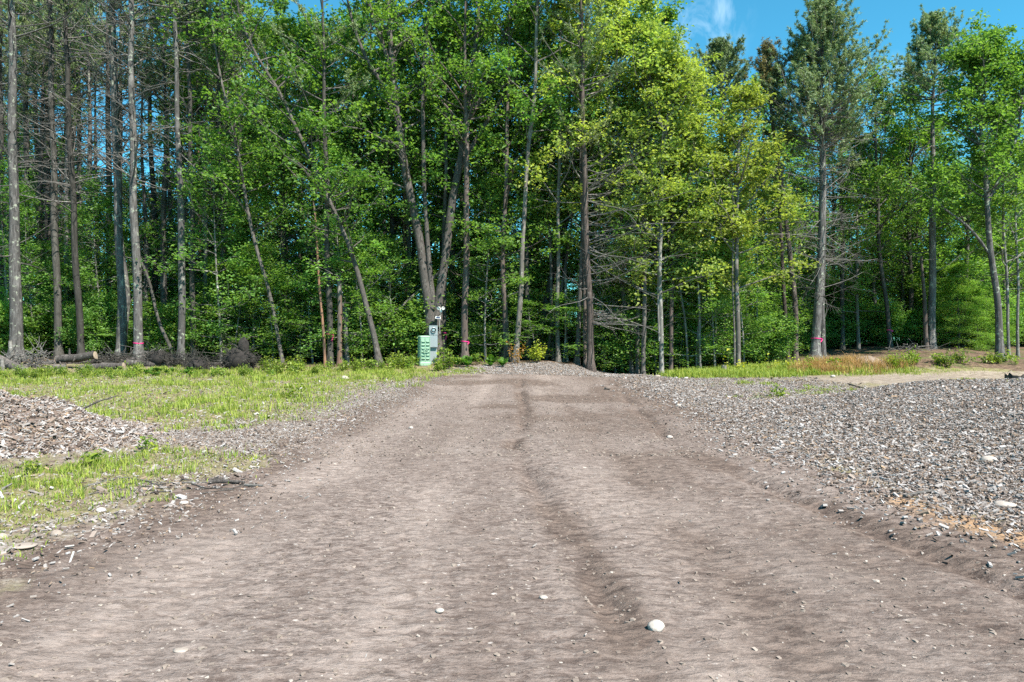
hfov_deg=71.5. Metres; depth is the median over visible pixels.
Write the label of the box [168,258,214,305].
hemlock
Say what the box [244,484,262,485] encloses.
stick
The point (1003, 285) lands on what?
maple tree
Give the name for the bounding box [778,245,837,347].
hemlock
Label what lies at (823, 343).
pine tree
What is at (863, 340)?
understorey bush
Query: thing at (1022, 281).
young beech
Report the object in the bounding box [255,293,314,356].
understorey bush
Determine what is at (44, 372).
leafy weed
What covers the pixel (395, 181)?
oak tree
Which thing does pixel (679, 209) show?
oak tree
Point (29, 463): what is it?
leafy weed
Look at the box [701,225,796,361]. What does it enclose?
young beech
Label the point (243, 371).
shrub
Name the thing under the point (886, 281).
hemlock
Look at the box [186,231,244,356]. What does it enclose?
hemlock
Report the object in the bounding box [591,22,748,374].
maple tree
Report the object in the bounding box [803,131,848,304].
pine tree
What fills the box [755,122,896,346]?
oak tree
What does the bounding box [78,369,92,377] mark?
leafy weed
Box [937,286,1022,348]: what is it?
hemlock
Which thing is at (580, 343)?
understorey bush
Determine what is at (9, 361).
log
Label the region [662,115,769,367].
birch tree
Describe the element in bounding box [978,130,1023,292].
oak tree
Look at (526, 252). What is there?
oak tree
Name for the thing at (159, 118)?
oak tree
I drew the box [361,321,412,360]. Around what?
understorey bush
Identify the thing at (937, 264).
hemlock
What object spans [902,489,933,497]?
stick
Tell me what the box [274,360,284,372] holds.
shrub
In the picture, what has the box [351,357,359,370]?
shrub
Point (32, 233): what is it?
hemlock
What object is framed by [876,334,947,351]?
brush pile
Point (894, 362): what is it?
shrub
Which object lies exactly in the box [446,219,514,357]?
young beech
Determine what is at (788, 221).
maple tree
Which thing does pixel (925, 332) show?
snag
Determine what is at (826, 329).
understorey bush
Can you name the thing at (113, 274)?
young beech
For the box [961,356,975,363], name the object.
leafy weed
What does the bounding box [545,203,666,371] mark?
young beech
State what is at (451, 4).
oak tree
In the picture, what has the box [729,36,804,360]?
pine tree
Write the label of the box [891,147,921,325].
pine tree
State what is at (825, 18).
pine tree
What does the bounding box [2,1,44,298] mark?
pine tree
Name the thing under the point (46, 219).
pine tree
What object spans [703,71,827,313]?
maple tree
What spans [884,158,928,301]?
maple tree
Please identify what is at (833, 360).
leafy weed
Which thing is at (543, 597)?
rock
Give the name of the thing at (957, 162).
maple tree
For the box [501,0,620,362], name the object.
maple tree
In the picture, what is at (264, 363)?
shrub
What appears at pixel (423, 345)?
utility cabinet
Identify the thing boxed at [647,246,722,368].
hemlock
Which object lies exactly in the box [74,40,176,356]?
pine tree
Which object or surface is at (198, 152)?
dead tree
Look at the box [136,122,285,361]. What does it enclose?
young beech
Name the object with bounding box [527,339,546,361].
yellow shrub
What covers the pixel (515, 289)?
hemlock
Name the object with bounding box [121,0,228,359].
pine tree
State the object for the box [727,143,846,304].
oak tree
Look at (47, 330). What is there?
understorey bush
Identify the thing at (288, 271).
young beech
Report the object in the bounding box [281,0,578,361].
oak tree
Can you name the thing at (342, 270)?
hemlock
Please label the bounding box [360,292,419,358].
understorey bush
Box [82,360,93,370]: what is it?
shrub
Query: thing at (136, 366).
shrub
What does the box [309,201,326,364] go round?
dead tree
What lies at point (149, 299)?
young beech
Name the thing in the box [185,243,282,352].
young beech
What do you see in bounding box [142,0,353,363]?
maple tree
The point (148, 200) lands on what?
young beech
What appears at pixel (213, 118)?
pine tree
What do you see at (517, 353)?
reddish sapling
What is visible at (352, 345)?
understorey bush
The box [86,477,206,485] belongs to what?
stick
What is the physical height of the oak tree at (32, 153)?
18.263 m
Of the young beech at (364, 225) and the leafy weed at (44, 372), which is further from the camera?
the young beech at (364, 225)
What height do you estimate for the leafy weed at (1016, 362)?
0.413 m
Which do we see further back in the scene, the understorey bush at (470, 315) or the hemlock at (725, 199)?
the hemlock at (725, 199)
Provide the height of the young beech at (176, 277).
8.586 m
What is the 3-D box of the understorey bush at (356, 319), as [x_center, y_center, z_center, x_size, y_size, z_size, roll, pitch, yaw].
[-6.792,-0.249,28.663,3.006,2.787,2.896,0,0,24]
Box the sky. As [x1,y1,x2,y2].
[2,0,1023,338]
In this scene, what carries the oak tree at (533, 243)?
on the ground at (926, 362)
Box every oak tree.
[6,103,101,267]
[34,138,128,289]
[125,19,313,285]
[168,12,335,290]
[179,11,400,359]
[182,0,420,365]
[248,10,439,357]
[251,11,394,359]
[261,17,483,355]
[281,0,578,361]
[287,1,400,308]
[336,29,488,356]
[361,4,500,285]
[368,46,546,320]
[379,0,498,357]
[401,133,500,317]
[425,9,592,358]
[441,0,599,359]
[490,16,641,321]
[497,36,597,310]
[515,0,694,359]
[517,37,638,363]
[539,6,738,367]
[578,98,663,296]
[623,130,742,310]
[669,129,739,305]
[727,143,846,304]
[739,123,826,307]
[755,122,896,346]
[817,202,861,277]
[826,115,944,302]
[826,130,945,345]
[862,124,984,297]
[887,100,1023,346]
[892,8,1023,358]
[912,130,979,300]
[914,97,1022,284]
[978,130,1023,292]
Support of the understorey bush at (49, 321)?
on the ground at (926, 362)
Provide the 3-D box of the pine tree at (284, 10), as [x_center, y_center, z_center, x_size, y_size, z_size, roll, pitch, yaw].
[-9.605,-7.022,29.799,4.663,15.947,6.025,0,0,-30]
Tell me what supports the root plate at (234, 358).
on the ground at (926, 362)
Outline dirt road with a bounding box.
[0,373,1023,681]
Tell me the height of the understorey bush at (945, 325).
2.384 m
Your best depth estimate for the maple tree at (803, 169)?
34.09 m
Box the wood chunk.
[209,479,244,483]
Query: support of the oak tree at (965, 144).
on the ground at (926, 362)
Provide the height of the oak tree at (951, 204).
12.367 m
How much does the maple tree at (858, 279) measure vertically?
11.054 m
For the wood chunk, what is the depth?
6.42 m
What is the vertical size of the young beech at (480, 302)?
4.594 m
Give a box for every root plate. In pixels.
[135,339,183,367]
[178,348,213,370]
[198,333,271,369]
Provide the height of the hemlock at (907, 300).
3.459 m
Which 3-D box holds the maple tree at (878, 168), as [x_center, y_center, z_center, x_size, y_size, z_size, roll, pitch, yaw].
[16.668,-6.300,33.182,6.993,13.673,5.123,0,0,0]
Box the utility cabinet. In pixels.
[417,336,430,365]
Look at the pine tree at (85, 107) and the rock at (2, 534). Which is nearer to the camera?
the rock at (2, 534)
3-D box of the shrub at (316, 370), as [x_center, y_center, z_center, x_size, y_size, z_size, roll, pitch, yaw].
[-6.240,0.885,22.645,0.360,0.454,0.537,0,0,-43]
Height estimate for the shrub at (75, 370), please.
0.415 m
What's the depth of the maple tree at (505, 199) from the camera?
27.20 m
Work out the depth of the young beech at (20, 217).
35.59 m
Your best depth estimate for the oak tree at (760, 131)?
36.08 m
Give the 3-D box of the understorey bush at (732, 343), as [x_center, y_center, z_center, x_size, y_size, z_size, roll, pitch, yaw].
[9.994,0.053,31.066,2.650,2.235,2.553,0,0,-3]
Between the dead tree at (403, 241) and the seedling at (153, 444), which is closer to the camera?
the seedling at (153, 444)
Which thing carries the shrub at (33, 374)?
on the ground at (926, 362)
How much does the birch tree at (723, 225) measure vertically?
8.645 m
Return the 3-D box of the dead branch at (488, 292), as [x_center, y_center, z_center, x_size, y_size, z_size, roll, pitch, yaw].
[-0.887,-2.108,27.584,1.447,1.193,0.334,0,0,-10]
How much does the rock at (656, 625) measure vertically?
0.055 m
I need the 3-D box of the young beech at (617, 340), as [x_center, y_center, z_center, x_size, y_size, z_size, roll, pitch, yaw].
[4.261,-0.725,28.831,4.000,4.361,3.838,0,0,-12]
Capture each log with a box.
[0,355,28,369]
[41,357,147,363]
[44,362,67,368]
[54,348,97,363]
[78,362,124,369]
[125,359,184,366]
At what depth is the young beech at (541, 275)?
29.95 m
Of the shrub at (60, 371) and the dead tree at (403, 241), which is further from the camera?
the dead tree at (403, 241)
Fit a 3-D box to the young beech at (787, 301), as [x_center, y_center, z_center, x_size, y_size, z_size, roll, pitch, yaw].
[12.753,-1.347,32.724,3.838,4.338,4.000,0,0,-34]
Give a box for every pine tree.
[0,0,62,295]
[0,0,62,308]
[0,0,88,361]
[0,0,125,359]
[0,0,156,353]
[0,10,104,295]
[2,0,83,230]
[2,0,95,303]
[2,0,97,299]
[2,0,102,287]
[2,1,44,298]
[2,58,57,238]
[4,0,105,281]
[4,48,87,295]
[7,0,126,353]
[28,0,126,286]
[29,0,197,356]
[31,31,127,293]
[32,0,132,305]
[33,2,118,297]
[40,0,156,353]
[54,0,192,356]
[56,31,152,314]
[57,0,163,300]
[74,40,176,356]
[80,0,191,315]
[80,0,215,345]
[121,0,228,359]
[122,59,202,316]
[125,0,225,302]
[126,0,251,358]
[138,0,241,299]
[154,36,259,300]
[156,0,279,355]
[156,16,236,356]
[164,24,272,298]
[167,0,253,239]
[192,0,290,333]
[255,0,404,364]
[288,25,356,311]
[335,2,394,354]
[360,37,406,313]
[522,0,697,371]
[555,0,621,367]
[571,37,624,303]
[682,33,772,364]
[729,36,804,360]
[743,95,805,358]
[748,0,929,359]
[764,107,869,356]
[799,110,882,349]
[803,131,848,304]
[879,3,988,348]
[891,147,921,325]
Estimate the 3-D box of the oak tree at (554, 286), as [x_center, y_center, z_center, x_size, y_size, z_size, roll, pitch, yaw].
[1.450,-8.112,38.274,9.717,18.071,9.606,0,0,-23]
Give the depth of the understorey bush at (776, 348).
29.01 m
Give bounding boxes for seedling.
[149,430,171,452]
[724,348,746,368]
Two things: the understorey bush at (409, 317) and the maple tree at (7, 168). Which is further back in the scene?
the maple tree at (7, 168)
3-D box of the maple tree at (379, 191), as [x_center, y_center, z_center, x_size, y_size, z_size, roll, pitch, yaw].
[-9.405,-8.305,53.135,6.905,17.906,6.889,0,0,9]
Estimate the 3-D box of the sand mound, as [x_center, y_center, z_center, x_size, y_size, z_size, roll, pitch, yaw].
[12.662,0.774,25.324,2.323,0.516,1.634,0,0,0]
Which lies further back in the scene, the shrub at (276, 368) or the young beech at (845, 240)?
the young beech at (845, 240)
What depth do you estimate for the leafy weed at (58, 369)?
21.15 m
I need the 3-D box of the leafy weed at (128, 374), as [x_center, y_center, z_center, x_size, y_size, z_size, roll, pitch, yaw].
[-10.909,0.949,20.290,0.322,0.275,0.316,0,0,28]
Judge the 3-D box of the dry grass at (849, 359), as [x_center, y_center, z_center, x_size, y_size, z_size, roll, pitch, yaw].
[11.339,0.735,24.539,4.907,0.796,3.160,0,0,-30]
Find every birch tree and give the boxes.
[647,150,713,369]
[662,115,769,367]
[694,170,755,356]
[728,147,797,361]
[949,90,1023,356]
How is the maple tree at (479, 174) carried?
on the ground at (926, 362)
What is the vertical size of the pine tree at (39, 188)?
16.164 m
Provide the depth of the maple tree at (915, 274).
35.56 m
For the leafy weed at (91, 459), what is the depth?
7.44 m
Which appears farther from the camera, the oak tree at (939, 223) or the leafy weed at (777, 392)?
the oak tree at (939, 223)
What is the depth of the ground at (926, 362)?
10.15 m
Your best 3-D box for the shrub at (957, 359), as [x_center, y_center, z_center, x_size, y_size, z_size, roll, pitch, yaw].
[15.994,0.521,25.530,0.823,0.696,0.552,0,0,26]
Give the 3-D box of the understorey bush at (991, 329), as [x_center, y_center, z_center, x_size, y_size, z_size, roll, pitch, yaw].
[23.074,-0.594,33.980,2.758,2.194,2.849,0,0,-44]
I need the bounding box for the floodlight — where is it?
[437,307,444,326]
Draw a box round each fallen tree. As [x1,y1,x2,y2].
[117,252,175,356]
[350,236,470,350]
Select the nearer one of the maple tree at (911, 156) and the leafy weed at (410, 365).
the leafy weed at (410, 365)
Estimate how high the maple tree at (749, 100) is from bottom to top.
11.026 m
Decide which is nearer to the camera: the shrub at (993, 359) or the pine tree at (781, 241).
the shrub at (993, 359)
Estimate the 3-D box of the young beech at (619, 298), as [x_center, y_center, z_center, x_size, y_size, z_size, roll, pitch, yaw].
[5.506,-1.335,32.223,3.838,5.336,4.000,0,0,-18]
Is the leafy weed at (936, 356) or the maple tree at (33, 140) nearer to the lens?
the leafy weed at (936, 356)
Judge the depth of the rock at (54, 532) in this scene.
4.70 m
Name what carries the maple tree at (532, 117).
on the ground at (926, 362)
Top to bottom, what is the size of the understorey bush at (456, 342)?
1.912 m
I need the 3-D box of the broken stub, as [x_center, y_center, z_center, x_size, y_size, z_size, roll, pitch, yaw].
[-18.023,0.252,25.598,0.228,0.557,0.183,0,0,0]
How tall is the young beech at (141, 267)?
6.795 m
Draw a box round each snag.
[334,294,353,364]
[335,279,349,364]
[545,255,576,361]
[917,227,935,348]
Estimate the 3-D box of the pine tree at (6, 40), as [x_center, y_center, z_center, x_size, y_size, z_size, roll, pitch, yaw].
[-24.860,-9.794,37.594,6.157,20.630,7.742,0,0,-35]
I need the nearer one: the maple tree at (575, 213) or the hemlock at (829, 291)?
the hemlock at (829, 291)
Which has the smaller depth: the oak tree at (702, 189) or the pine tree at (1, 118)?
the pine tree at (1, 118)
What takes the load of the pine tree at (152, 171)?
on the ground at (926, 362)
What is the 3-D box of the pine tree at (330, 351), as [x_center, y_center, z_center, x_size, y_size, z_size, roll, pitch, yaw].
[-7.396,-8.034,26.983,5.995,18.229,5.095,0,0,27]
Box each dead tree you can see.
[168,76,215,300]
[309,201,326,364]
[393,131,431,356]
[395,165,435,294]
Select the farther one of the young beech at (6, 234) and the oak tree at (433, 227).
the oak tree at (433, 227)
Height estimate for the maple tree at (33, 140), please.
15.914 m
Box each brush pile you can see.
[1,333,55,367]
[82,342,144,364]
[117,336,170,362]
[140,335,214,366]
[191,348,250,368]
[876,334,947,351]
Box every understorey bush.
[0,294,48,355]
[0,297,65,355]
[0,300,52,356]
[0,320,43,357]
[33,288,114,351]
[33,299,97,354]
[51,301,131,354]
[62,318,98,353]
[75,284,151,353]
[128,300,216,357]
[128,317,155,347]
[143,315,215,347]
[215,310,274,359]
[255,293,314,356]
[270,311,310,359]
[283,292,353,361]
[302,323,382,361]
[309,301,373,362]
[350,308,393,361]
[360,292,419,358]
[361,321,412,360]
[374,285,468,360]
[410,285,498,354]
[446,319,500,360]
[446,321,478,356]
[457,295,542,356]
[486,291,574,356]
[549,324,582,359]
[563,328,606,361]
[594,307,683,373]
[595,311,684,368]
[607,309,701,374]
[665,316,728,368]
[673,297,719,365]
[697,316,726,363]
[705,322,735,360]
[717,318,767,364]
[726,311,810,363]
[758,325,811,350]
[790,309,840,350]
[811,303,853,346]
[825,295,879,348]
[844,293,903,346]
[848,313,881,344]
[864,298,927,345]
[865,317,903,345]
[894,284,970,338]
[915,303,961,344]
[959,283,1023,345]
[970,306,1023,348]
[1009,322,1023,344]
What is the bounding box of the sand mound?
[848,355,897,368]
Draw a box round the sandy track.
[813,368,1023,384]
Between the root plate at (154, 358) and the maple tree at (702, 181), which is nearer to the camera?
the root plate at (154, 358)
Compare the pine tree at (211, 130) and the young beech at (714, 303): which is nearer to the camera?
the young beech at (714, 303)
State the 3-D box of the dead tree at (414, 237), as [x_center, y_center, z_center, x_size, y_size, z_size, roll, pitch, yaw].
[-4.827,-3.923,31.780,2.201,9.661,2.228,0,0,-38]
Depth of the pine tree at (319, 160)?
41.11 m
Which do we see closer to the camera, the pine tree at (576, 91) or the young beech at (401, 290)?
the pine tree at (576, 91)
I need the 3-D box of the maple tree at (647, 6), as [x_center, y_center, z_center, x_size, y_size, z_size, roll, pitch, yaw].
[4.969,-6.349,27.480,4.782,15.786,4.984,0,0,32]
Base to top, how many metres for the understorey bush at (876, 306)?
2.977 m
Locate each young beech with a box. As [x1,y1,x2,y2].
[0,149,52,311]
[0,183,81,356]
[3,183,35,238]
[21,240,89,334]
[22,262,88,344]
[25,242,86,299]
[30,241,116,346]
[31,165,156,357]
[32,187,142,345]
[79,215,154,350]
[80,301,177,353]
[85,153,168,313]
[100,165,176,313]
[100,171,166,301]
[103,204,159,337]
[115,218,176,311]
[127,294,174,349]
[131,221,188,312]
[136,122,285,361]
[137,136,229,307]
[142,215,202,304]
[146,297,236,357]
[151,187,235,317]
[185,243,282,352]
[199,177,315,357]
[221,253,312,360]
[237,212,309,357]
[257,258,337,360]
[257,286,364,363]
[261,227,309,313]
[270,140,401,360]
[275,244,338,305]
[309,235,406,358]
[311,209,402,353]
[347,251,399,347]
[350,230,424,356]
[382,269,419,355]
[383,271,476,351]
[396,250,474,351]
[434,166,548,361]
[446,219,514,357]
[446,225,494,305]
[470,256,549,354]
[489,298,571,360]
[499,271,575,348]
[509,258,576,351]
[520,292,612,361]
[531,256,614,359]
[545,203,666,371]
[560,271,626,368]
[573,272,676,373]
[603,252,649,310]
[607,254,668,361]
[617,235,719,374]
[628,178,775,367]
[646,308,733,369]
[662,183,791,366]
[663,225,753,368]
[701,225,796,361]
[718,249,792,347]
[731,301,808,355]
[742,171,840,355]
[744,254,809,349]
[748,267,831,349]
[786,179,839,323]
[810,248,867,305]
[826,238,893,305]
[829,207,870,292]
[851,267,901,312]
[936,238,1001,303]
[946,164,1023,294]
[954,238,1023,334]
[999,238,1023,343]
[1008,230,1023,343]
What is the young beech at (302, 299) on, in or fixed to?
on the ground at (926, 362)
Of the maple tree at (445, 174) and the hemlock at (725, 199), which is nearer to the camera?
the maple tree at (445, 174)
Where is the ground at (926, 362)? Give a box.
[0,340,1023,590]
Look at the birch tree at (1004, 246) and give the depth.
29.99 m
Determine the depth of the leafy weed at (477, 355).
25.85 m
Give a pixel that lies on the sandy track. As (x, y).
(910, 377)
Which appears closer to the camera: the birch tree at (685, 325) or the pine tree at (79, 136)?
the birch tree at (685, 325)
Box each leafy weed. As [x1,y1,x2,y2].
[19,452,44,473]
[33,368,53,377]
[40,365,59,372]
[51,367,64,374]
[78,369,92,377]
[79,446,105,466]
[106,370,117,377]
[122,371,135,376]
[135,435,157,450]
[211,368,227,375]
[261,359,273,372]
[266,368,275,374]
[283,381,304,397]
[285,362,303,374]
[288,361,303,370]
[317,363,332,370]
[362,358,375,368]
[363,359,377,369]
[385,360,398,368]
[404,354,420,365]
[404,359,413,367]
[435,347,452,361]
[471,353,487,364]
[768,383,787,396]
[825,357,843,366]
[930,353,941,364]
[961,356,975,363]
[978,352,995,362]
[997,349,1016,361]
[1005,354,1019,364]
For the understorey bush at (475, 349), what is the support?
on the ground at (926, 362)
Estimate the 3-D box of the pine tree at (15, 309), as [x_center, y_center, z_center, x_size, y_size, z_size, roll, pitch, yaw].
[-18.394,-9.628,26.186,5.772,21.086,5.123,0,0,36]
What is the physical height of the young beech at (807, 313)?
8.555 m
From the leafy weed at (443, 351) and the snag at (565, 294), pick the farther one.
the snag at (565, 294)
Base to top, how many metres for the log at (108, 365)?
0.372 m
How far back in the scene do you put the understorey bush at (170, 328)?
29.11 m
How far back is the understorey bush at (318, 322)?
28.38 m
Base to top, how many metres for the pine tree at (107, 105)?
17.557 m
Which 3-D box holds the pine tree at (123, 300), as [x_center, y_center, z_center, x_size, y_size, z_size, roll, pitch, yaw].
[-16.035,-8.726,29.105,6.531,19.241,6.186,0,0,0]
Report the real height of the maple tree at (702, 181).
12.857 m
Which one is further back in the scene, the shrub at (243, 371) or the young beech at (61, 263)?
the young beech at (61, 263)
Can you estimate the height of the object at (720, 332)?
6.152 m
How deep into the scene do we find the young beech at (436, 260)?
29.95 m
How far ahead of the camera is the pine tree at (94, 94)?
38.13 m
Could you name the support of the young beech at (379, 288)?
on the ground at (926, 362)
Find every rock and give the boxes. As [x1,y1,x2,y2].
[0,533,8,538]
[11,542,37,548]
[50,530,62,536]
[96,507,105,512]
[173,647,188,652]
[435,608,443,612]
[539,595,547,598]
[647,619,664,631]
[980,456,996,461]
[994,501,1016,507]
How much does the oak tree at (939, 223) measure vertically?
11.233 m
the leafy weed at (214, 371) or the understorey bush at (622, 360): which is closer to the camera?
the leafy weed at (214, 371)
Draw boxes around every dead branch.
[83,395,117,408]
[471,277,500,301]
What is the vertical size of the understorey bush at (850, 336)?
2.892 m
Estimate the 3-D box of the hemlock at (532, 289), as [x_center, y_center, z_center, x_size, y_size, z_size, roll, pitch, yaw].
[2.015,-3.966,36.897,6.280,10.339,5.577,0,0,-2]
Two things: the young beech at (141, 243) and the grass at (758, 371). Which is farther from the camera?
the young beech at (141, 243)
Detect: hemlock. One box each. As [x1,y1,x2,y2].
[5,219,53,355]
[150,257,274,360]
[160,221,290,360]
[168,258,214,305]
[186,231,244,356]
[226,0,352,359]
[317,236,368,320]
[456,171,536,313]
[509,194,574,310]
[578,188,647,339]
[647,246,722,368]
[690,231,772,365]
[718,158,760,323]
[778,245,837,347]
[810,285,885,346]
[852,279,956,343]
[862,252,900,328]
[892,262,994,352]
[898,235,957,341]
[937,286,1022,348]
[940,259,1005,344]
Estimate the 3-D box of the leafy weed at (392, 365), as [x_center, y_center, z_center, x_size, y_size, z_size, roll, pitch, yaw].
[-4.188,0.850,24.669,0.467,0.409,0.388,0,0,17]
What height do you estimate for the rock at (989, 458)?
0.098 m
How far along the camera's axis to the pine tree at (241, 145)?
31.12 m
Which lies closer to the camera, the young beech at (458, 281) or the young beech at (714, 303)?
the young beech at (714, 303)
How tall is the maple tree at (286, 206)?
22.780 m
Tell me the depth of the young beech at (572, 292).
29.12 m
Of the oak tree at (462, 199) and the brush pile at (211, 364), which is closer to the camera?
the brush pile at (211, 364)
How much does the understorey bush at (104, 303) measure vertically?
3.286 m
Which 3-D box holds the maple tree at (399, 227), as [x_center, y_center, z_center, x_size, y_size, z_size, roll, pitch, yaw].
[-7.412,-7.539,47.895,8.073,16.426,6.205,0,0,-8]
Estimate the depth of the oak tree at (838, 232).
58.40 m
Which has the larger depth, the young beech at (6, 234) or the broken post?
the young beech at (6, 234)
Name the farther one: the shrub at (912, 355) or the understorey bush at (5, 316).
the understorey bush at (5, 316)
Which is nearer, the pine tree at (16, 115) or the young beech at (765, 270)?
the young beech at (765, 270)
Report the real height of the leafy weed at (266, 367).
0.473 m
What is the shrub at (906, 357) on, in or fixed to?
on the ground at (926, 362)
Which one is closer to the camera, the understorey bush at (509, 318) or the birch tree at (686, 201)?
the birch tree at (686, 201)
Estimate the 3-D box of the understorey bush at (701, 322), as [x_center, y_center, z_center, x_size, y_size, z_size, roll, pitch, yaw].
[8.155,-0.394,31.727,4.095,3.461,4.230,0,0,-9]
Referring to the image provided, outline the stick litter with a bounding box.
[90,476,256,494]
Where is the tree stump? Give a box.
[1004,370,1023,378]
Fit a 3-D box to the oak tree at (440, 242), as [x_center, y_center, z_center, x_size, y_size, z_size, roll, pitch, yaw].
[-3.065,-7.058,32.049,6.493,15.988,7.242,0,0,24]
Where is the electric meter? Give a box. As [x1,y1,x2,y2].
[428,325,437,363]
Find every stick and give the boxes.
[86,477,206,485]
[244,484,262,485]
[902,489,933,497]
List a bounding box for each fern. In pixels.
[461,357,471,365]
[485,354,497,362]
[498,357,508,366]
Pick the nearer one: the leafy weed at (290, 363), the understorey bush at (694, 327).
the leafy weed at (290, 363)
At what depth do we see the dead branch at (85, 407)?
11.98 m
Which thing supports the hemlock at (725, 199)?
on the ground at (926, 362)
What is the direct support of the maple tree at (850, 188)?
on the ground at (926, 362)
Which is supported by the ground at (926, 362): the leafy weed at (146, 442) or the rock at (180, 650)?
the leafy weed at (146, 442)
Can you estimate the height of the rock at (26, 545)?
0.023 m
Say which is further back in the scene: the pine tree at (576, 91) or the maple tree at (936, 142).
the maple tree at (936, 142)
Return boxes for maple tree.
[3,29,142,289]
[3,96,44,293]
[3,115,50,295]
[124,1,275,355]
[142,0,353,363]
[188,20,298,295]
[211,6,350,359]
[228,4,349,288]
[258,72,307,299]
[333,80,386,288]
[347,117,431,290]
[354,23,462,298]
[365,158,436,293]
[381,0,514,353]
[383,0,522,357]
[398,23,533,315]
[398,142,463,269]
[435,0,579,356]
[438,0,572,361]
[471,0,629,361]
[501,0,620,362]
[503,18,602,359]
[520,97,614,360]
[522,0,656,365]
[529,0,684,373]
[541,80,613,288]
[556,0,698,373]
[561,15,709,373]
[567,173,616,299]
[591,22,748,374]
[606,49,757,369]
[613,77,722,368]
[667,74,820,366]
[668,126,746,315]
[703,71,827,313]
[712,106,755,256]
[730,143,810,313]
[759,128,849,312]
[766,142,817,268]
[797,55,953,348]
[800,130,915,349]
[818,154,868,271]
[829,67,982,344]
[844,124,947,343]
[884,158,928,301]
[889,114,977,302]
[943,155,975,298]
[957,125,1023,346]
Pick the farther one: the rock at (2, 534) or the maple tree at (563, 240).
the maple tree at (563, 240)
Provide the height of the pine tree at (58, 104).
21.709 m
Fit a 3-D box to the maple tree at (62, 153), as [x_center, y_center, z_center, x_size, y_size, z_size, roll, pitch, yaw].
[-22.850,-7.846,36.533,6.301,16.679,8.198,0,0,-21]
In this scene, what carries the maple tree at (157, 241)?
on the ground at (926, 362)
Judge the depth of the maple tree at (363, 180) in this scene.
58.20 m
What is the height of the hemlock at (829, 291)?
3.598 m
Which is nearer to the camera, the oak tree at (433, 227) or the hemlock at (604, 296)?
the hemlock at (604, 296)
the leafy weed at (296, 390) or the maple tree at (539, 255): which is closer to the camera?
the leafy weed at (296, 390)
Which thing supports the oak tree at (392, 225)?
on the ground at (926, 362)
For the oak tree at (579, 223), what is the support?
on the ground at (926, 362)
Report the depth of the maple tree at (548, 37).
28.34 m
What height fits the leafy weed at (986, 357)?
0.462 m
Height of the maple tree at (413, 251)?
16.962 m
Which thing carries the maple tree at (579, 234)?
on the ground at (926, 362)
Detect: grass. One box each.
[0,358,1018,561]
[767,350,916,373]
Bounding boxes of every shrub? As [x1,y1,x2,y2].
[12,363,23,373]
[17,367,29,378]
[28,367,40,377]
[57,365,67,374]
[72,363,88,373]
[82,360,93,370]
[130,361,142,371]
[237,363,248,375]
[257,352,270,369]
[266,355,286,367]
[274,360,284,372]
[286,356,299,368]
[309,363,321,373]
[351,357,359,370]
[353,357,363,367]
[376,357,386,368]
[392,351,415,367]
[432,354,443,370]
[439,347,456,369]
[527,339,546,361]
[885,353,901,366]
[899,349,919,365]
[905,345,920,363]
[938,349,956,366]
[944,346,969,362]
[986,347,997,363]
[994,352,1002,363]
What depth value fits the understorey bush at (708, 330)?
31.49 m
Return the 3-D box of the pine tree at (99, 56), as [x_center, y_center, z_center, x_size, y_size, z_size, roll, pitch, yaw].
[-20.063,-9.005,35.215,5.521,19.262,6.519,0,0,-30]
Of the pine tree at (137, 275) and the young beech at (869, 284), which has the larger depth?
the young beech at (869, 284)
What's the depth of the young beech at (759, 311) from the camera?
31.68 m
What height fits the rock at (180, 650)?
0.014 m
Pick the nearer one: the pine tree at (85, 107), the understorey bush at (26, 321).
the understorey bush at (26, 321)
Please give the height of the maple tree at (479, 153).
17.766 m
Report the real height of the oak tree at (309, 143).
15.254 m
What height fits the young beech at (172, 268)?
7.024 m
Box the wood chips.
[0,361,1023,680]
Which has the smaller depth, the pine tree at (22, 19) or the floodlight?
the floodlight
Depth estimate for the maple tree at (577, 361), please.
26.75 m
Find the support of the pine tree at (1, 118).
on the ground at (926, 362)
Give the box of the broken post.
[0,359,4,370]
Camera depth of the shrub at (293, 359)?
24.18 m
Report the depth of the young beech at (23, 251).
29.33 m
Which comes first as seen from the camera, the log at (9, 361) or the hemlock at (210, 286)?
the log at (9, 361)
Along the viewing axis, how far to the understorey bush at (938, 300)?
34.84 m
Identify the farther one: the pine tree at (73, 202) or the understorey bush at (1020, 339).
the understorey bush at (1020, 339)
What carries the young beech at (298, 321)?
on the ground at (926, 362)
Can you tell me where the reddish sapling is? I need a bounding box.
[506,341,526,362]
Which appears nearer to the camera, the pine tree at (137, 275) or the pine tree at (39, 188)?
the pine tree at (137, 275)
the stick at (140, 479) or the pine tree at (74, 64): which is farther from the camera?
the pine tree at (74, 64)
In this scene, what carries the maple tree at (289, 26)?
on the ground at (926, 362)
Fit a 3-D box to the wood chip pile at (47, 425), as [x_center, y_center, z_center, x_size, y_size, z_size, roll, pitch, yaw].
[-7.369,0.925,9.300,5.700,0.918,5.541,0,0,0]
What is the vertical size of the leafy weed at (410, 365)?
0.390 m
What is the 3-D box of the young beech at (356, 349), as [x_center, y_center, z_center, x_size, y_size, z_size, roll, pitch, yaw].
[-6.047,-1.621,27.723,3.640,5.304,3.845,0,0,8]
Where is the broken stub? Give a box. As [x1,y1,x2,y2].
[8,340,14,355]
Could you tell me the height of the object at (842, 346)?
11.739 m
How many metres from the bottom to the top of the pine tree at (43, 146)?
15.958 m
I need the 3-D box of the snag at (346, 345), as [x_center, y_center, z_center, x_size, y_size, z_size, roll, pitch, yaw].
[-6.502,-0.360,27.263,1.058,2.866,0.335,0,0,-19]
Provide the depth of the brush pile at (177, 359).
24.84 m
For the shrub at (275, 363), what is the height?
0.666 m
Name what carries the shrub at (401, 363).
on the ground at (926, 362)
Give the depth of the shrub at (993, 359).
25.98 m
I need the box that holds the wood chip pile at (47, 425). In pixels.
[0,389,180,462]

